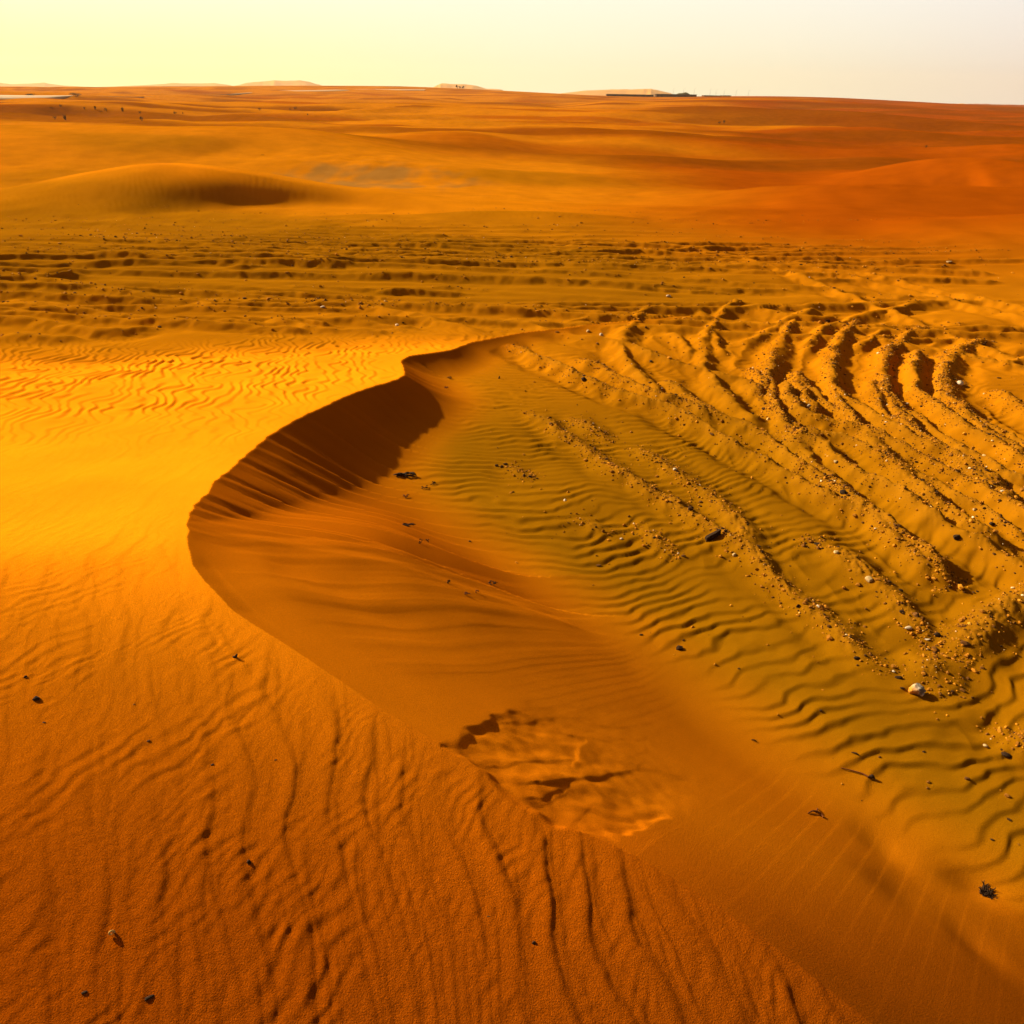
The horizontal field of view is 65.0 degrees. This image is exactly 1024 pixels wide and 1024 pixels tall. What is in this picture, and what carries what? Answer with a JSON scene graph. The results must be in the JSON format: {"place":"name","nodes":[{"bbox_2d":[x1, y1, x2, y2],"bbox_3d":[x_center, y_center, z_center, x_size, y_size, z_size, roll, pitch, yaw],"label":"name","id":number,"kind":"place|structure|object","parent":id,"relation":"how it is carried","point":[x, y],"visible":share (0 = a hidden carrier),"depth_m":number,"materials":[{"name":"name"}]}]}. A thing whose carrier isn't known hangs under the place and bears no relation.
{"place":"outdoors","nodes":[
{"label":"outdoors","id":0,"kind":"place"},
{"bbox_2d":[0,82,80,86],"bbox_3d":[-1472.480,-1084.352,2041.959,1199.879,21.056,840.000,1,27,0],"label":"hills","id":1,"kind":"structure","parent":0,"point":[43,84],"depth_m":1942.33,"materials":[{"name":"sand"}]},
{"bbox_2d":[114,83,230,86],"bbox_3d":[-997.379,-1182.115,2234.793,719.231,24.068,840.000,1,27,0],"label":"hills","id":2,"kind":"structure","parent":0,"point":[192,84],"depth_m":2172.93,"materials":[{"name":"sand"}]},
{"bbox_2d":[236,80,321,85],"bbox_3d":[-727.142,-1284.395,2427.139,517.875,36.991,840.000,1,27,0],"label":"hills","id":3,"kind":"structure","parent":0,"point":[285,83],"depth_m":2337.27,"materials":[{"name":"sand"}]},
{"bbox_2d":[434,83,502,90],"bbox_3d":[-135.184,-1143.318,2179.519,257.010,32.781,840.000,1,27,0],"label":"hills","id":4,"kind":"structure","parent":0,"point":[446,85],"depth_m":2110.59,"materials":[{"name":"sand"}]},
{"bbox_2d":[0,86,1023,1023],"bbox_3d":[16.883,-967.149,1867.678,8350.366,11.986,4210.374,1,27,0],"label":"sand ground","id":5,"kind":"structure","parent":0,"point":[574,774],"depth_m":4.48,"materials":[{"name":"orange sand"}]},
{"bbox_2d":[145,994,153,999],"bbox_3d":[-0.749,1.002,1.659,0.020,0.007,0.008,-10,23,-33],"label":"stone chip","id":6,"kind":"object","parent":5,"relation":"on","point":[149,997],"visible":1,"depth_m":1.66,"materials":[{"name":"grey stone"}]},
{"bbox_2d":[393,472,416,476],"bbox_3d":[-0.813,-0.288,6.110,0.181,0.030,0.080,1,27,0],"label":"plant scrap","id":7,"kind":"object","parent":5,"relation":"on","point":[406,473],"visible":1,"depth_m":6.10,"materials":[{"name":"brown plant"}]},
{"bbox_2d":[402,523,415,526],"bbox_3d":[-0.650,0.080,5.036,0.097,0.017,0.045,1,27,0],"label":"plant scrap","id":8,"kind":"object","parent":5,"relation":"on","point":[406,524],"visible":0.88,"depth_m":5.04,"materials":[{"name":"brown plant"}]},
{"bbox_2d":[606,94,653,96],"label":"building","id":9,"kind":"structure","parent":5,"relation":"on","point":[633,95],"depth_m":611.96,"materials":[{"name":"brown metal"}]},
{"bbox_2d":[655,94,696,96],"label":"building","id":10,"kind":"structure","parent":5,"relation":"on","point":[674,95],"depth_m":611.76,"materials":[{"name":"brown metal"}]},
{"bbox_2d":[702,95,720,96],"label":"building","id":11,"kind":"structure","parent":5,"relation":"on","point":[711,96],"depth_m":611.82,"materials":[{"name":"brown metal"}]},
{"bbox_2d":[705,528,720,541],"bbox_3d":[1.333,0.152,5.328,0.098,0.080,0.040,-3,28,-8],"label":"wood piece","id":12,"kind":"object","parent":5,"relation":"on","point":[713,535],"visible":1,"depth_m":5.32,"materials":[{"name":"wood"}]},
{"bbox_2d":[808,808,823,817],"bbox_3d":[1.208,1.189,3.168,0.048,0.067,0.116,24,35,37],"label":"forked twig","id":13,"kind":"object","parent":5,"relation":"on","point":[816,811],"visible":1,"depth_m":3.17,"materials":[{"name":"brown wood"}]},
{"bbox_2d":[842,768,868,777],"bbox_3d":[1.497,1.133,3.505,0.117,0.009,0.015,15,31,25],"label":"dry twig","id":14,"kind":"object","parent":5,"relation":"on","point":[857,772],"visible":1,"depth_m":3.50,"materials":[{"name":"brown wood"}]},
{"bbox_2d":[865,576,872,582],"bbox_3d":[2.164,0.409,4.870,0.037,0.038,0.046,-14,37,-21],"label":"pale stone","id":15,"kind":"object","parent":5,"relation":"on","point":[868,579],"visible":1,"depth_m":4.86,"materials":[{"name":"stone"}]},
{"bbox_2d":[908,683,925,696],"bbox_3d":[2.005,0.884,3.975,0.083,0.063,0.056,-5,25,-3],"label":"limestone lump","id":16,"kind":"object","parent":5,"relation":"on","point":[917,689],"visible":1,"depth_m":3.96,"materials":[{"name":"white stone"}]},
{"bbox_2d":[953,534,959,539],"bbox_3d":[2.967,0.167,5.360,0.048,0.037,0.046,10,29,18],"label":"dark stone","id":17,"kind":"object","parent":5,"relation":"on","point":[956,537],"visible":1,"depth_m":5.34,"materials":[{"name":"black stone"}]},
{"bbox_2d":[978,880,996,899],"bbox_3d":[1.779,1.414,3.000,0.068,0.030,0.071,24,35,37],"label":"dry tuft","id":18,"kind":"object","parent":5,"relation":"on","point":[985,890],"visible":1,"depth_m":3.00,"materials":[{"name":"plant"}]},
{"bbox_2d":[1001,752,1011,757],"bbox_3d":[2.228,1.096,3.624,0.044,0.020,0.027,20,29,36],"label":"dark stone","id":19,"kind":"object","parent":5,"relation":"on","point":[1006,754],"visible":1,"depth_m":3.62,"materials":[{"name":"stone"}]},
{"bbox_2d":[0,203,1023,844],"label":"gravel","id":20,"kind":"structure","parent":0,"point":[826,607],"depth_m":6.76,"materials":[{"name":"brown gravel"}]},
{"bbox_2d":[0,0,1023,104],"label":"sky","id":21,"kind":"structure","parent":0,"point":[933,51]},
{"bbox_2d":[560,89,670,96],"bbox_3d":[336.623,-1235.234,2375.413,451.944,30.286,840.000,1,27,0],"label":"hills","id":22,"kind":"structure","parent":0,"point":[622,91],"depth_m":2278.84,"materials":[{"name":"sand"}]}
]}

